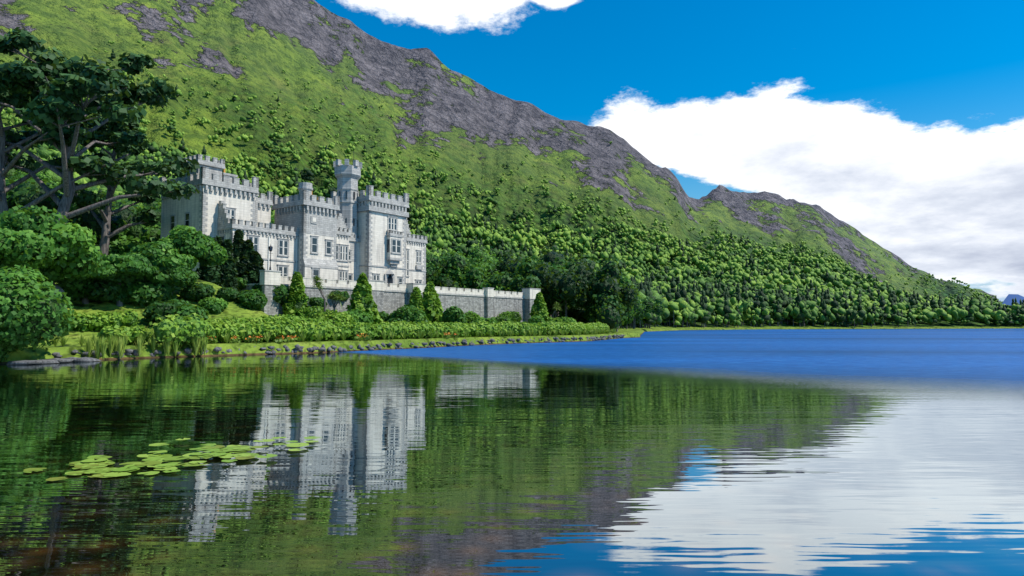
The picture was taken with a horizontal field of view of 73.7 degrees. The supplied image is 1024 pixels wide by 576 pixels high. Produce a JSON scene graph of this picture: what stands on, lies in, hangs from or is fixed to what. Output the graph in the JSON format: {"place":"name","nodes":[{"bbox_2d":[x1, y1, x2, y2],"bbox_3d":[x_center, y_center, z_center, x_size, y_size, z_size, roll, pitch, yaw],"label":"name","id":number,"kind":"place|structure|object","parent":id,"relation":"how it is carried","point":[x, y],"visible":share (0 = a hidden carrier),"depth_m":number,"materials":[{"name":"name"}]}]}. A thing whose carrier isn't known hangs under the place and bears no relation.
{"place":"outdoors","nodes":[
{"label":"outdoors","id":0,"kind":"place"},
{"bbox_2d":[0,329,1023,575],"bbox_3d":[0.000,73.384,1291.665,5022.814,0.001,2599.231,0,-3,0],"label":"lake water","id":1,"kind":"structure","parent":0,"point":[796,453],"depth_m":12.75,"materials":[{"name":"blue liquid"}]},
{"bbox_2d":[23,436,321,480],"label":"lily pads","id":2,"kind":"object","parent":1,"relation":"on","point":[157,459],"visible":1,"depth_m":12.56,"materials":[{"name":"green plant"}]},
{"bbox_2d":[0,0,1023,363],"bbox_3d":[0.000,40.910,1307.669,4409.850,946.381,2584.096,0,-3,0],"label":"mountain","id":3,"kind":"structure","parent":0,"point":[296,40],"depth_m":758.81,"materials":[{"name":"green plant"}]},
{"bbox_2d":[0,47,556,317],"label":"tree branches","id":4,"kind":"object","parent":3,"relation":"on","point":[69,187],"visible":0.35,"depth_m":81.50,"materials":[{"name":"brown wood"}]},
{"bbox_2d":[0,27,264,291],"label":"garden pine cypress foliage","id":5,"kind":"object","parent":4,"relation":"attached to","point":[77,79],"visible":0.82,"depth_m":81.49,"materials":[{"name":"green plant"}]},
{"bbox_2d":[311,275,560,309],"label":"garden cordyline plants","id":6,"kind":"object","parent":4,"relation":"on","point":[335,296],"visible":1,"depth_m":86.55,"materials":[{"name":"green plant"}]},
{"bbox_2d":[0,205,582,361],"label":"bushes","id":7,"kind":"object","parent":3,"relation":"on","point":[145,274],"visible":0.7,"depth_m":65.00,"materials":[{"name":"green plant"}]},
{"bbox_2d":[0,216,607,346],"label":"shrubs","id":8,"kind":"object","parent":3,"relation":"on","point":[180,324],"visible":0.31,"depth_m":61.38,"materials":[{"name":"green plant"}]},
{"bbox_2d":[6,281,625,364],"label":"shore rocks","id":9,"kind":"object","parent":3,"relation":"on","point":[299,348],"visible":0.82,"depth_m":60.93,"materials":[{"name":"grey stone"}]},
{"bbox_2d":[207,332,456,339],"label":"shore flowers","id":10,"kind":"object","parent":3,"relation":"on","point":[297,337],"visible":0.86,"depth_m":61.60,"materials":[{"name":"red plant"}]},
{"bbox_2d":[51,329,615,358],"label":"shore reeds","id":11,"kind":"object","parent":3,"relation":"on","point":[112,345],"visible":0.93,"depth_m":54.65,"materials":[{"name":"green plant"}]},
{"bbox_2d":[5,169,663,331],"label":"forest trees","id":12,"kind":"object","parent":3,"relation":"on","point":[585,313],"visible":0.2,"depth_m":149.67,"materials":[{"name":"green plant"}]},
{"bbox_2d":[62,271,609,348],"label":"hedge","id":13,"kind":"object","parent":3,"relation":"on","point":[297,287],"visible":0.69,"depth_m":83.68,"materials":[{"name":"green plant"}]},
{"bbox_2d":[159,154,540,321],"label":"castle","id":14,"kind":"structure","parent":3,"relation":"on","point":[344,237],"depth_m":105.44,"materials":[{"name":"stone"}]},
{"bbox_2d":[1,26,1023,326],"bbox_3d":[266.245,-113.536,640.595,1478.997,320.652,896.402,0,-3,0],"label":"forest trees","id":15,"kind":"object","parent":3,"relation":"on","point":[689,299],"visible":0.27,"depth_m":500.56,"materials":[{"name":"green plant"}]},
{"bbox_2d":[549,300,915,331],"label":"forest trunks","id":16,"kind":"object","parent":3,"relation":"on","point":[633,325],"visible":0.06,"depth_m":376.99,"materials":[{"name":"plant"}]},
{"bbox_2d":[315,0,1023,301],"label":"sky","id":17,"kind":"structure","parent":0,"point":[901,120],"materials":[{"name":"blue"}]},
{"bbox_2d":[1002,294,1023,304],"bbox_3d":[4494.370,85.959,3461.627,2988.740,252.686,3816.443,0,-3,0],"label":"distant mountains","id":18,"kind":"structure","parent":0,"point":[1008,299],"depth_m":4979.84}
]}

